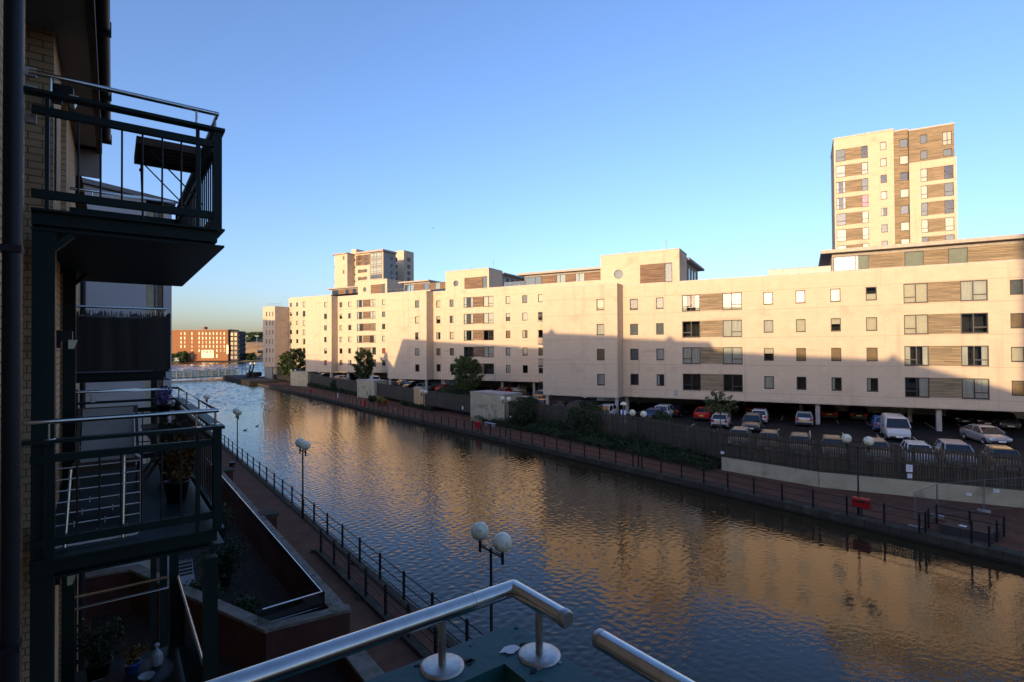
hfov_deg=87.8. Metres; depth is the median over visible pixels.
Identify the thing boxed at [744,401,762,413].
parked car
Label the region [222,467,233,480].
gate pier
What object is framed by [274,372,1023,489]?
car park
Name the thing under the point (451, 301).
window
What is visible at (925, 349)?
window
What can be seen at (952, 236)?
window
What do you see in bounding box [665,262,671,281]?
window
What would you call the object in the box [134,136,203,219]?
folding table
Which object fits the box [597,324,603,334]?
window
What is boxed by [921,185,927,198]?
window
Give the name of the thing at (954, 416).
parked car
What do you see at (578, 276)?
window
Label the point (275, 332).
apartment block
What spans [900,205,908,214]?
window
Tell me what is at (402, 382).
parked car
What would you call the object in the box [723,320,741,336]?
window
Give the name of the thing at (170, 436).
potted shrub
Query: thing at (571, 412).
ivy bush
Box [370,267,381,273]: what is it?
window
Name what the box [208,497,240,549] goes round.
garden shrub
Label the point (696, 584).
canal water
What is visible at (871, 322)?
window
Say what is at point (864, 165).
window
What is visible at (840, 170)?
window
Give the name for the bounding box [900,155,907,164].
window
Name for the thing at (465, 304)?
window
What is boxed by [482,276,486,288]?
window
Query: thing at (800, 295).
window
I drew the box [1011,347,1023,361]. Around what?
window
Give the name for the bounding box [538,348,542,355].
window
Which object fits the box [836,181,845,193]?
window
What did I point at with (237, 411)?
street lamp
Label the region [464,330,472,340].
window
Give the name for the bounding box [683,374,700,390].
window
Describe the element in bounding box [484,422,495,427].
bench
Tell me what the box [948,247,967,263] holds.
window
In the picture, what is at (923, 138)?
window
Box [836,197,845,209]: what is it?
window
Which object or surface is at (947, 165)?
window
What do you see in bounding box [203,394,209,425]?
street lamp
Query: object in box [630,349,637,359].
window
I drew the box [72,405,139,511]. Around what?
deck chair
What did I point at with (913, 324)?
window
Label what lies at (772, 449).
timber fence
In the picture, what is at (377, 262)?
window
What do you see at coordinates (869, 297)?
window
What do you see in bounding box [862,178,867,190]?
window
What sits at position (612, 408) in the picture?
parked car
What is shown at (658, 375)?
window
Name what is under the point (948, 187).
window
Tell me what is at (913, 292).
window
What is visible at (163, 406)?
lavender plant
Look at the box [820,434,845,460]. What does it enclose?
parked car
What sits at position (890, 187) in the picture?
tower block
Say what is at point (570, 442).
quayside railing
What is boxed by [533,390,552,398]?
parked car
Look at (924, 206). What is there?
window
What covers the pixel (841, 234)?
window
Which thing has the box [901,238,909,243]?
window
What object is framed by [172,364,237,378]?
footbridge
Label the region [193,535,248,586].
garden shrub
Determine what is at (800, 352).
window
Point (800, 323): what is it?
window
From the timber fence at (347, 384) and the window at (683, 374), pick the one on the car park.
the timber fence at (347, 384)
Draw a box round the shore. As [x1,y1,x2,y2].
[238,353,262,360]
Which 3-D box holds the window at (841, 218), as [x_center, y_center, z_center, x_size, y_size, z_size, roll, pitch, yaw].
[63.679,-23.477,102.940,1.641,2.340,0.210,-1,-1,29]
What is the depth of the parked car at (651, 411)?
59.50 m
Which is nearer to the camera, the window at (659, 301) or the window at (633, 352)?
the window at (659, 301)
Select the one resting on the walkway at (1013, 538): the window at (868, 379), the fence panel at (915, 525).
the fence panel at (915, 525)
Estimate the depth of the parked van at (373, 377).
125.59 m
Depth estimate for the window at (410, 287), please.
132.48 m
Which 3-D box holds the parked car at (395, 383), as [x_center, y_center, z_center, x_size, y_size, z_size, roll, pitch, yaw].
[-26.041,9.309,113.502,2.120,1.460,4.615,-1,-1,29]
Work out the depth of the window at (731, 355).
60.40 m
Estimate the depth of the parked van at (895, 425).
47.10 m
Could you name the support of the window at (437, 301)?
in the apartment block at (488, 318)
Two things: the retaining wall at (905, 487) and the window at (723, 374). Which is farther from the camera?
the window at (723, 374)
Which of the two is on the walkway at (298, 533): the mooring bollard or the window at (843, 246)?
the mooring bollard
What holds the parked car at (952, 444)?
on the car park
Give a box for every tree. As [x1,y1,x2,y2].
[172,353,180,361]
[177,351,187,360]
[245,352,256,359]
[277,352,289,376]
[283,348,305,373]
[351,348,374,378]
[451,355,485,393]
[703,390,738,432]
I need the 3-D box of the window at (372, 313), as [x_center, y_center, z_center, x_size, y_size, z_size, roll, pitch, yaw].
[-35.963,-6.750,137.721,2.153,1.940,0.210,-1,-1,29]
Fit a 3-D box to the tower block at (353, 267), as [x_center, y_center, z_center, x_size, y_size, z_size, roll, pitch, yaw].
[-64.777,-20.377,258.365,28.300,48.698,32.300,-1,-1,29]
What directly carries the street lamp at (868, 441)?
on the walkway at (1013, 538)
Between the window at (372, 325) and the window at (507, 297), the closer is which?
the window at (507, 297)
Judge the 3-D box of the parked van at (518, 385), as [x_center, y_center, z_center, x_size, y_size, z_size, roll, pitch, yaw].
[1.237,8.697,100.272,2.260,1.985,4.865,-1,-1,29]
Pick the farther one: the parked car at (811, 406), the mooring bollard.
the parked car at (811, 406)
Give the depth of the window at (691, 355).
62.55 m
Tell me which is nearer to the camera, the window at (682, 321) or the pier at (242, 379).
the window at (682, 321)
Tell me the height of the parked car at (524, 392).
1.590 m
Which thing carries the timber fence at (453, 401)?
on the car park
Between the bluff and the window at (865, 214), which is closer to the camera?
the window at (865, 214)
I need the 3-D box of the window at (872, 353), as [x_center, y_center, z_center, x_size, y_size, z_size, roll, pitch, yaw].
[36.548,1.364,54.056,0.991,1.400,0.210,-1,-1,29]
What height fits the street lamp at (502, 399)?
4.610 m
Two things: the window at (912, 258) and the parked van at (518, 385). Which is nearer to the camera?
the window at (912, 258)
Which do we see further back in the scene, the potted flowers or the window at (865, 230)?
the window at (865, 230)
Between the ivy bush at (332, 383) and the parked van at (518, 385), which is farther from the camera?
the ivy bush at (332, 383)
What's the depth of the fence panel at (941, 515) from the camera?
32.02 m
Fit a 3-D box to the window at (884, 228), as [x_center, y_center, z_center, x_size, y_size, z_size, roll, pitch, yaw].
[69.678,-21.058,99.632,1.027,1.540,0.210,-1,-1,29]
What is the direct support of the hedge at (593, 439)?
on the walkway at (1013, 538)
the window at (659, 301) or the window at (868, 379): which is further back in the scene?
the window at (659, 301)
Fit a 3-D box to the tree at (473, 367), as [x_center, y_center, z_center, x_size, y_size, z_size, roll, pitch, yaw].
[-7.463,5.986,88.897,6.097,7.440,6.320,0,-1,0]
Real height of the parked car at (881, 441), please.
1.490 m
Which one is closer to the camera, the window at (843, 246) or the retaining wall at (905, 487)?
the retaining wall at (905, 487)
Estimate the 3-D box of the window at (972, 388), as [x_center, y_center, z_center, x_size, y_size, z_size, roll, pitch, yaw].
[43.640,4.503,50.144,2.052,1.960,0.210,-1,-1,29]
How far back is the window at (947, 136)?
95.33 m
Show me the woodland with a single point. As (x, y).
(250, 336)
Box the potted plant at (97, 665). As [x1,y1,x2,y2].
[75,611,130,681]
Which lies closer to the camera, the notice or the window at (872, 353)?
the notice
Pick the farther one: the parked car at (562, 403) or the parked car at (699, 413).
the parked car at (562, 403)
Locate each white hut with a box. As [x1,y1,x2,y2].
[290,371,317,386]
[357,379,387,397]
[470,390,521,422]
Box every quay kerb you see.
[172,401,458,647]
[258,383,1023,564]
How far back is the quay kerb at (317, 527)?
27.11 m
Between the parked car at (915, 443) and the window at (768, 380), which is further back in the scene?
the window at (768, 380)
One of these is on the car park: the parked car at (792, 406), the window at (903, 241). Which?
the parked car at (792, 406)
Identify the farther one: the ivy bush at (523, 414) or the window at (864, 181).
the window at (864, 181)
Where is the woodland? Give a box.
[246,331,262,340]
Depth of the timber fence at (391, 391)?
99.00 m
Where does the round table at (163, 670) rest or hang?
on the brick apartment building at (58, 124)
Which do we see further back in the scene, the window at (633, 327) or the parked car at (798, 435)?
the window at (633, 327)
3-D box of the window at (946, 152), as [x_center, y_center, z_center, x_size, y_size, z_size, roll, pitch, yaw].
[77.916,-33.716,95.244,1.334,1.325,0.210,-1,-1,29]
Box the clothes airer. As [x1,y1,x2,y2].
[55,454,140,548]
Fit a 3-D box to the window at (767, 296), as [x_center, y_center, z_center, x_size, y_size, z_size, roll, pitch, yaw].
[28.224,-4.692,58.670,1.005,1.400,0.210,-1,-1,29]
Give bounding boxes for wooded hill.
[246,337,262,341]
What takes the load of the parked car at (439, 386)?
on the car park
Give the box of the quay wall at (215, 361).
[172,361,262,362]
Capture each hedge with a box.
[307,381,356,395]
[399,399,442,410]
[470,415,720,470]
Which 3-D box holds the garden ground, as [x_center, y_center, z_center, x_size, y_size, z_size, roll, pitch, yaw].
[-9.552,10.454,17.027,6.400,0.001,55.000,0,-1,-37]
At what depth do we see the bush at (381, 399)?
94.11 m
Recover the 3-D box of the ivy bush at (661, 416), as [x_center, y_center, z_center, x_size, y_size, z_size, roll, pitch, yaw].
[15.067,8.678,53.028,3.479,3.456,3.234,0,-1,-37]
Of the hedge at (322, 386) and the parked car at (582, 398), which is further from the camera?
the hedge at (322, 386)
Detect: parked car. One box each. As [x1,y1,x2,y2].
[333,375,347,378]
[388,381,399,385]
[396,380,408,385]
[402,381,418,387]
[412,383,431,390]
[434,384,449,390]
[495,387,511,391]
[512,389,530,395]
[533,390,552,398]
[537,398,552,404]
[553,401,568,413]
[563,401,585,410]
[581,396,596,399]
[602,403,617,413]
[644,407,665,417]
[654,404,674,417]
[670,403,685,416]
[693,406,713,420]
[711,412,732,427]
[725,401,743,411]
[728,426,750,446]
[740,412,762,431]
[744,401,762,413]
[751,408,769,423]
[758,429,780,451]
[768,402,781,408]
[786,403,798,410]
[788,432,810,454]
[794,411,814,426]
[808,404,821,409]
[820,405,838,419]
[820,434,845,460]
[846,405,867,420]
[861,437,891,463]
[869,415,880,430]
[900,440,935,464]
[934,438,979,467]
[946,409,973,423]
[959,424,1012,445]
[970,410,994,426]
[980,444,1020,470]
[988,411,1020,429]
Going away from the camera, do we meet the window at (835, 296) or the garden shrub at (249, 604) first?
the garden shrub at (249, 604)
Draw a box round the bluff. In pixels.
[246,342,262,356]
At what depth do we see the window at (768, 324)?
58.72 m
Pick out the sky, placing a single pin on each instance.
(526, 136)
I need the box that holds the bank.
[260,385,1023,566]
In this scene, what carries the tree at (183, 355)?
on the shore
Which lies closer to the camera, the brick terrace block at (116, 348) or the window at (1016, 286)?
the brick terrace block at (116, 348)
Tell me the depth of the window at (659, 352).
64.35 m
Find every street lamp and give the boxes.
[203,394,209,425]
[233,408,241,460]
[295,438,310,518]
[419,389,427,423]
[471,522,511,631]
[500,396,510,436]
[629,410,646,466]
[841,434,873,513]
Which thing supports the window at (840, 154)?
in the tower block at (890, 187)
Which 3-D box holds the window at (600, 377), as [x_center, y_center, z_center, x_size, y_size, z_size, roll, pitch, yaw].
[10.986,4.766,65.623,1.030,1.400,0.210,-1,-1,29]
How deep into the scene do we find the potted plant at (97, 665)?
7.46 m
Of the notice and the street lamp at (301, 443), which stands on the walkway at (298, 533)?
the street lamp at (301, 443)
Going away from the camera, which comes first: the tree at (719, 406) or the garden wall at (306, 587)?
the garden wall at (306, 587)
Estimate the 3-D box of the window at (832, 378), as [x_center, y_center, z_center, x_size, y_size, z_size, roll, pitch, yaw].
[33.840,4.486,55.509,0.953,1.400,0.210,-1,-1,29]
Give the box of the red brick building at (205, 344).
[172,327,245,360]
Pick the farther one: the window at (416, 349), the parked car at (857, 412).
the window at (416, 349)
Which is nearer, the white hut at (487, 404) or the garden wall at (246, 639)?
the garden wall at (246, 639)
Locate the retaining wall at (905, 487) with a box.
[722,457,1023,507]
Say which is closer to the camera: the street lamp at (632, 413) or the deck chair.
the deck chair
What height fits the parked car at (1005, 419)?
1.590 m
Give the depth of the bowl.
6.34 m
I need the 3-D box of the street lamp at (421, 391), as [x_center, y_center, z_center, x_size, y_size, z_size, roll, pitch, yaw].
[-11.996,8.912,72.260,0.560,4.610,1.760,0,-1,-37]
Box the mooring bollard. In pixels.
[228,462,235,467]
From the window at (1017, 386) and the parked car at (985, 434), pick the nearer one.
the parked car at (985, 434)
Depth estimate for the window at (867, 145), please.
101.16 m
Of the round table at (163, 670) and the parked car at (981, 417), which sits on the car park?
the parked car at (981, 417)
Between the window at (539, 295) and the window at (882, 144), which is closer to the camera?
the window at (539, 295)
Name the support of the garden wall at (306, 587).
on the walkway at (298, 533)
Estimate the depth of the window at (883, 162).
99.86 m
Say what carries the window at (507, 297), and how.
in the apartment block at (488, 318)
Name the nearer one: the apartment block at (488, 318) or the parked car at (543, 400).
the parked car at (543, 400)
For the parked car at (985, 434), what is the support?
on the car park
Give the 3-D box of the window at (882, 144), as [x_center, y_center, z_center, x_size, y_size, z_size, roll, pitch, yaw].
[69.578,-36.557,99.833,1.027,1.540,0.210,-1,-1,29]
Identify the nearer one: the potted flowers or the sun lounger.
the potted flowers
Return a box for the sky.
[82,0,1023,332]
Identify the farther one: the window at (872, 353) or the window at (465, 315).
the window at (465, 315)
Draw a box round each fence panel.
[909,484,936,527]
[931,480,983,517]
[977,477,1023,512]
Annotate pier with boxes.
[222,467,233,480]
[223,375,278,384]
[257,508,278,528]
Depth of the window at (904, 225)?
98.81 m
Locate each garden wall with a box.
[78,564,350,669]
[211,460,344,620]
[332,632,384,681]
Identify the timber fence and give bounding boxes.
[311,374,356,391]
[377,382,413,402]
[414,387,425,405]
[424,389,469,412]
[509,401,723,458]
[721,428,1023,490]
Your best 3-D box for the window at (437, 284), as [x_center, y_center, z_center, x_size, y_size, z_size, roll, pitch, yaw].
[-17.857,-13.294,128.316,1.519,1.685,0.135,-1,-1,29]
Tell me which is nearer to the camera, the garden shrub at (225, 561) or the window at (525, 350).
the garden shrub at (225, 561)
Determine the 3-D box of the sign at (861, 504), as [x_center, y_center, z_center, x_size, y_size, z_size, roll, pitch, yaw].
[20.795,9.912,31.704,0.325,1.130,0.900,0,-1,-37]
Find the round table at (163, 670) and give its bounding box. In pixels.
[101,658,173,681]
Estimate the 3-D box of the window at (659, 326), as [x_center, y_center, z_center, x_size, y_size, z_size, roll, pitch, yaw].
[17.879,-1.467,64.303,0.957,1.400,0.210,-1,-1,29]
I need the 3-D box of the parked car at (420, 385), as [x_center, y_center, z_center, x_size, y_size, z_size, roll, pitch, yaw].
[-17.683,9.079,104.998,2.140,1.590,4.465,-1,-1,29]
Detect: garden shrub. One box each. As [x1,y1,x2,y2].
[182,575,227,598]
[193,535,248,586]
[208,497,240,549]
[231,588,266,613]
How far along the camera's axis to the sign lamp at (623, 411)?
57.61 m
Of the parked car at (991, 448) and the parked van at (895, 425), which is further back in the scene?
the parked van at (895, 425)
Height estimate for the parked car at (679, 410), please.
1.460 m
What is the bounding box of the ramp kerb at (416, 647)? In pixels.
[315,549,431,658]
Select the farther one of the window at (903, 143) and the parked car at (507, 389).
the window at (903, 143)
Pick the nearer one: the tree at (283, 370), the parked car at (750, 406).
the parked car at (750, 406)
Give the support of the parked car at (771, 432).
on the car park
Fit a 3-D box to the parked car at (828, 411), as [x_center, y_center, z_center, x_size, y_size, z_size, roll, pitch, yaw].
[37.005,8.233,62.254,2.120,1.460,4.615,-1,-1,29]
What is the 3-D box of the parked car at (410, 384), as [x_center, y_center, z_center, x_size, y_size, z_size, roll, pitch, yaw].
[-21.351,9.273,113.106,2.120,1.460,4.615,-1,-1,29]
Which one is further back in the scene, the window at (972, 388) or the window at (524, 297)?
the window at (524, 297)
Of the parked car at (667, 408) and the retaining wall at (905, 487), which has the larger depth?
the parked car at (667, 408)
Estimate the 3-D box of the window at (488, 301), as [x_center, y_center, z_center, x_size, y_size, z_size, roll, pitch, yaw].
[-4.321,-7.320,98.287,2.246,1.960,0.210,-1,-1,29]
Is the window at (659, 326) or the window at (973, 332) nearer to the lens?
the window at (973, 332)
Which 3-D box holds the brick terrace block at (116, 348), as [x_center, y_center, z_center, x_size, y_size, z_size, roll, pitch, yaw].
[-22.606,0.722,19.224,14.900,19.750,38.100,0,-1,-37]
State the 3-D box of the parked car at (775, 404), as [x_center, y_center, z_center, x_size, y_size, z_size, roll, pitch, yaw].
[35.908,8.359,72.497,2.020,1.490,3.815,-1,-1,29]
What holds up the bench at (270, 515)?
on the walkway at (298, 533)
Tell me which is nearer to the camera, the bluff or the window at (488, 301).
the window at (488, 301)
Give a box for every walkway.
[78,403,448,678]
[263,380,1023,551]
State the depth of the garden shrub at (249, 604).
18.67 m
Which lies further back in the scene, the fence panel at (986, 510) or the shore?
the shore
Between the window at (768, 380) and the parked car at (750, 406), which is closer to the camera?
the window at (768, 380)
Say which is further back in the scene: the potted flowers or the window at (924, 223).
the window at (924, 223)
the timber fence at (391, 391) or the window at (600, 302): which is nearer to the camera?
the window at (600, 302)
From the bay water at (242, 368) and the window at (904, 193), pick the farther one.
the bay water at (242, 368)
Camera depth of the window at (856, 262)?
55.35 m
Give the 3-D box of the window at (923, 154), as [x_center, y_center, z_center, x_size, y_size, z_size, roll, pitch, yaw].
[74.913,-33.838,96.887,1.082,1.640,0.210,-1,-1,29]
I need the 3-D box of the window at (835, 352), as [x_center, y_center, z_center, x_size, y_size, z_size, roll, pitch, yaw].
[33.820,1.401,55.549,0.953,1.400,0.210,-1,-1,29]
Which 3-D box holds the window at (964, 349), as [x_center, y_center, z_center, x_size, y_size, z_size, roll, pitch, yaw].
[43.620,1.418,50.184,2.052,1.960,0.210,-1,-1,29]
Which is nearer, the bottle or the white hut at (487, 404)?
the bottle
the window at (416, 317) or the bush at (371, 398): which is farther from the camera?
the window at (416, 317)
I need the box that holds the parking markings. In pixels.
[619,409,1004,446]
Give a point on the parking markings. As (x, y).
(842, 433)
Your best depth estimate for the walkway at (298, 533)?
24.53 m
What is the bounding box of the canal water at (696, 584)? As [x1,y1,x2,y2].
[172,378,1023,681]
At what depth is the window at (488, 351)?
98.21 m
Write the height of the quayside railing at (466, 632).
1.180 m
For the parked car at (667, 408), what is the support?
on the car park
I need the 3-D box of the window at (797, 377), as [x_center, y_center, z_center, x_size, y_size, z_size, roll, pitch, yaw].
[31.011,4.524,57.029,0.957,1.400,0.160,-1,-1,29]
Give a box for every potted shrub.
[154,416,186,480]
[161,432,199,502]
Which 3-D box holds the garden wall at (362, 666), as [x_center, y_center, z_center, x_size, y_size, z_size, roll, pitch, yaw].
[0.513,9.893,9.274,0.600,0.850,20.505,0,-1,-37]
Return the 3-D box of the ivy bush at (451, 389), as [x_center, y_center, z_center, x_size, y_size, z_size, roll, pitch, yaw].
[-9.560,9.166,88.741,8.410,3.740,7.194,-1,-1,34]
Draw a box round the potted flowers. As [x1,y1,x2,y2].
[121,641,150,675]
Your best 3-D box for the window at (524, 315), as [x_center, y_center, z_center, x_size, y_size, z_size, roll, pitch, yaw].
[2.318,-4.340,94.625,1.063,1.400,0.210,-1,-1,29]
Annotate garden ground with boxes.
[89,483,348,681]
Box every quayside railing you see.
[172,400,483,642]
[259,380,633,466]
[320,529,453,654]
[641,455,972,543]
[918,503,1004,546]
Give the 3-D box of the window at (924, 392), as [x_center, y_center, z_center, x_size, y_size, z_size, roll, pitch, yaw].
[39.760,4.555,52.268,1.984,1.960,0.210,-1,-1,29]
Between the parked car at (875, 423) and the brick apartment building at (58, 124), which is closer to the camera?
the brick apartment building at (58, 124)
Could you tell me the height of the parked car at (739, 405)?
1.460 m
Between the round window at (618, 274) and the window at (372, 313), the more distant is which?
the window at (372, 313)
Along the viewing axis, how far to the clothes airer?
4.84 m
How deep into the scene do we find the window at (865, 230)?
101.13 m
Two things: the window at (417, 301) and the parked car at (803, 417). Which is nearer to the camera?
the parked car at (803, 417)
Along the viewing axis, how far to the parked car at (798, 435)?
41.20 m
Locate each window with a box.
[370,252,381,258]
[370,260,381,266]
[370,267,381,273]
[370,274,381,278]
[370,299,375,306]
[370,311,375,318]
[370,323,375,330]
[405,284,413,290]
[415,300,418,307]
[415,316,418,323]
[415,348,418,355]
[424,283,428,289]
[435,282,439,289]
[436,300,439,307]
[450,299,453,306]
[464,297,472,307]
[464,314,472,323]
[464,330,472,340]
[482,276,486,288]
[483,296,493,306]
[483,313,493,323]
[484,347,493,356]
[506,296,509,303]
[506,348,510,355]
[506,365,510,372]
[522,295,526,302]
[522,313,526,320]
[522,348,527,355]
[525,276,541,284]
[538,294,541,301]
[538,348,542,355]
[556,274,565,282]
[575,273,584,281]
[597,299,603,309]
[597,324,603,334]
[597,349,604,359]
[597,374,604,385]
[614,270,622,278]
[630,299,637,309]
[630,324,637,334]
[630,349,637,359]
[656,297,663,308]
[656,323,663,334]
[656,349,663,359]
[656,374,663,385]
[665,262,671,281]
[682,294,699,311]
[682,321,699,337]
[683,347,700,363]
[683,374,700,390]
[722,292,741,309]
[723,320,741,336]
[723,347,742,364]
[723,374,742,391]
[763,292,772,304]
[763,320,773,332]
[764,348,773,360]
[764,376,773,388]
[795,290,804,303]
[796,319,805,331]
[796,348,805,360]
[797,377,806,389]
[830,288,840,301]
[831,318,840,331]
[831,348,840,360]
[831,377,841,390]
[833,254,868,270]
[836,149,844,161]
[836,165,845,177]
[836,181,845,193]
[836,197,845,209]
[836,213,845,225]
[837,229,846,241]
[837,245,846,248]
[861,145,867,158]
[861,162,867,174]
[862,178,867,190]
[862,194,868,206]
[862,211,868,222]
[862,227,868,239]
[865,287,876,300]
[866,317,877,330]
[866,348,877,360]
[867,378,877,391]
[880,142,885,149]
[880,158,886,166]
[881,191,886,199]
[881,224,887,232]
[899,138,907,147]
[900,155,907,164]
[900,188,908,197]
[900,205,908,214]
[901,222,908,230]
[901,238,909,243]
[903,283,928,303]
[904,250,923,265]
[904,314,928,334]
[904,346,928,365]
[905,377,929,397]
[920,134,926,143]
[920,150,926,159]
[921,168,927,181]
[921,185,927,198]
[921,202,927,215]
[921,219,928,232]
[942,131,951,144]
[943,148,951,156]
[944,165,953,178]
[944,182,953,196]
[945,217,953,230]
[945,234,954,239]
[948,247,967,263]
[960,280,987,300]
[960,313,988,333]
[961,346,989,366]
[962,378,989,399]
[1010,279,1022,294]
[1010,313,1023,328]
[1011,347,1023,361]
[1012,380,1023,395]
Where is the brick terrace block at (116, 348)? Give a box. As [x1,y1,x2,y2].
[75,175,169,671]
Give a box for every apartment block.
[79,177,175,575]
[263,303,288,378]
[289,286,357,372]
[306,279,444,379]
[387,259,600,394]
[538,234,1023,430]
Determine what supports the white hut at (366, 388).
on the walkway at (1013, 538)
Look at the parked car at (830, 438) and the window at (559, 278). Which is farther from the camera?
the window at (559, 278)
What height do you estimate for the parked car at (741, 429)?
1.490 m
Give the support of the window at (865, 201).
in the tower block at (890, 187)
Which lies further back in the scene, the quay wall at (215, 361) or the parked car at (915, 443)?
the quay wall at (215, 361)
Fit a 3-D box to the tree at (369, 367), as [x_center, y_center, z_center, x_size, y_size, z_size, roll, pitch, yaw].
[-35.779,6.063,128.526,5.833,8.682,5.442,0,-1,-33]
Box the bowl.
[138,671,154,681]
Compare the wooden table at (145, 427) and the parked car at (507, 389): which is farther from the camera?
the parked car at (507, 389)
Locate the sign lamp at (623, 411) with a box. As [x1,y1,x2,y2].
[620,402,626,417]
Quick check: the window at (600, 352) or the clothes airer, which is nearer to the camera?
the clothes airer
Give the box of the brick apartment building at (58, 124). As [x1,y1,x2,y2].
[0,0,695,681]
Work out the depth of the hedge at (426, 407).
89.47 m
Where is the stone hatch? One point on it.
(980, 533)
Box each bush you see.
[330,378,342,388]
[368,395,377,401]
[377,395,386,402]
[436,384,469,396]
[510,395,541,422]
[565,400,609,432]
[648,410,675,431]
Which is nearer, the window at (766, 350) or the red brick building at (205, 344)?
the window at (766, 350)
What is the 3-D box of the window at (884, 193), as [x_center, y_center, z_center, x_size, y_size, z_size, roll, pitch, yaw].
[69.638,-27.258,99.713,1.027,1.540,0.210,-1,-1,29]
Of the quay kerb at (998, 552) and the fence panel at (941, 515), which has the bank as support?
the quay kerb at (998, 552)
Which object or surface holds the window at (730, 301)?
in the apartment block at (936, 328)
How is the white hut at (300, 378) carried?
on the walkway at (1013, 538)
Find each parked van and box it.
[369,375,379,378]
[510,382,528,389]
[880,413,912,439]
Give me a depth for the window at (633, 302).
65.92 m
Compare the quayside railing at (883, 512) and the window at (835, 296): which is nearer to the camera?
the quayside railing at (883, 512)
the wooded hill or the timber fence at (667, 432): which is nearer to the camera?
the timber fence at (667, 432)
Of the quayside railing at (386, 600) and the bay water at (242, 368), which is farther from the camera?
the bay water at (242, 368)
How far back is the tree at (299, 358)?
158.65 m
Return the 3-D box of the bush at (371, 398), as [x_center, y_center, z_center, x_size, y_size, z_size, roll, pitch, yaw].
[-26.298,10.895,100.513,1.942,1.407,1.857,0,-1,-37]
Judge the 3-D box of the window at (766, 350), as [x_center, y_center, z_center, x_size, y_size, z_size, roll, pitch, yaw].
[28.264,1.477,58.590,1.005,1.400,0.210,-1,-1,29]
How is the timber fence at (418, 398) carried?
on the walkway at (1013, 538)
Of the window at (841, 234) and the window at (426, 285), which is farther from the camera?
the window at (426, 285)
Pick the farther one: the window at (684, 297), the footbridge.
the footbridge
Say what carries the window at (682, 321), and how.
in the apartment block at (936, 328)
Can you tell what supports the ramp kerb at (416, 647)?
on the walkway at (298, 533)
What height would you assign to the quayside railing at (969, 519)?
1.150 m
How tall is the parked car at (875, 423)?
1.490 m
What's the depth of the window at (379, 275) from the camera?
244.15 m
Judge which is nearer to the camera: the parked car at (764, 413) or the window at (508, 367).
the parked car at (764, 413)
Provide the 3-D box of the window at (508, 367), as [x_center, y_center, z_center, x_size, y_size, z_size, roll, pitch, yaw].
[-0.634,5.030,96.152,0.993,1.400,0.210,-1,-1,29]
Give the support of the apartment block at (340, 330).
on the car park
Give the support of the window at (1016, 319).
in the apartment block at (936, 328)
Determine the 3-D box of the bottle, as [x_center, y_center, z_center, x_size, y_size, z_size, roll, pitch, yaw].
[-4.413,3.893,6.622,0.136,0.260,0.138,0,-1,-37]
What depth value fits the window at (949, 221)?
95.10 m
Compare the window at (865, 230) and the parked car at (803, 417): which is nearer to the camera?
the parked car at (803, 417)
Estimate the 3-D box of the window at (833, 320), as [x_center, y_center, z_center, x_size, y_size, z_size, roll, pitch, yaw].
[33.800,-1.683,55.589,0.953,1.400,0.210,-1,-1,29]
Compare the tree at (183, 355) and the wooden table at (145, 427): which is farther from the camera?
the tree at (183, 355)
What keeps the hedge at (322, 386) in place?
on the walkway at (1013, 538)
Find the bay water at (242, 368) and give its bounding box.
[172,362,299,378]
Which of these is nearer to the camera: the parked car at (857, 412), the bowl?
the bowl
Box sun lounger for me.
[179,558,195,584]
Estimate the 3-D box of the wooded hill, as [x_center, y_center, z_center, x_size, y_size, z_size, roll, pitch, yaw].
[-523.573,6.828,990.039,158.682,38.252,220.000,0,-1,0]
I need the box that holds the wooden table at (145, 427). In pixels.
[141,422,181,479]
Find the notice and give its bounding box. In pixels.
[906,464,912,471]
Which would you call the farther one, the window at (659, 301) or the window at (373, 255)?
the window at (373, 255)
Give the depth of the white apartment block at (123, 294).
21.93 m
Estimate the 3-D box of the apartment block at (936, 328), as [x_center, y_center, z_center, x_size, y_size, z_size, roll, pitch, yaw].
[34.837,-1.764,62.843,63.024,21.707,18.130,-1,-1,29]
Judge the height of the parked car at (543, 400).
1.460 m
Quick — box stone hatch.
[939,520,999,543]
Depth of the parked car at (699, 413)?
59.98 m
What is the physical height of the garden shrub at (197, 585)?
1.951 m
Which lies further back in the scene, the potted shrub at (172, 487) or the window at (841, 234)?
the window at (841, 234)
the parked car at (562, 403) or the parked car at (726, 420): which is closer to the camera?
the parked car at (726, 420)
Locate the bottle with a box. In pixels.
[150,643,163,666]
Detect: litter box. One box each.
[475,421,480,430]
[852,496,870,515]
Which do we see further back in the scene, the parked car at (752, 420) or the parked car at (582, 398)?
the parked car at (582, 398)
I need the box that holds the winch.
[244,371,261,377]
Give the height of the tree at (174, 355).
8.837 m
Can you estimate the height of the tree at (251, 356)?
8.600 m
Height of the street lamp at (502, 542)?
4.765 m
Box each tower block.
[332,249,413,287]
[830,122,957,248]
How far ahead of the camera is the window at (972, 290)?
50.30 m
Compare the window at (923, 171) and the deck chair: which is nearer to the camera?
the deck chair
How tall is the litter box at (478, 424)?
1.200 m
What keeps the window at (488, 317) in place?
in the apartment block at (488, 318)
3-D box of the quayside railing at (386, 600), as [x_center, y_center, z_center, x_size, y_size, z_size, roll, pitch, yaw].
[-1.856,9.674,16.218,0.085,1.180,25.435,0,-1,-37]
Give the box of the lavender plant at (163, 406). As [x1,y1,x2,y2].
[153,385,172,416]
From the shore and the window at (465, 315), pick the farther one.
the shore

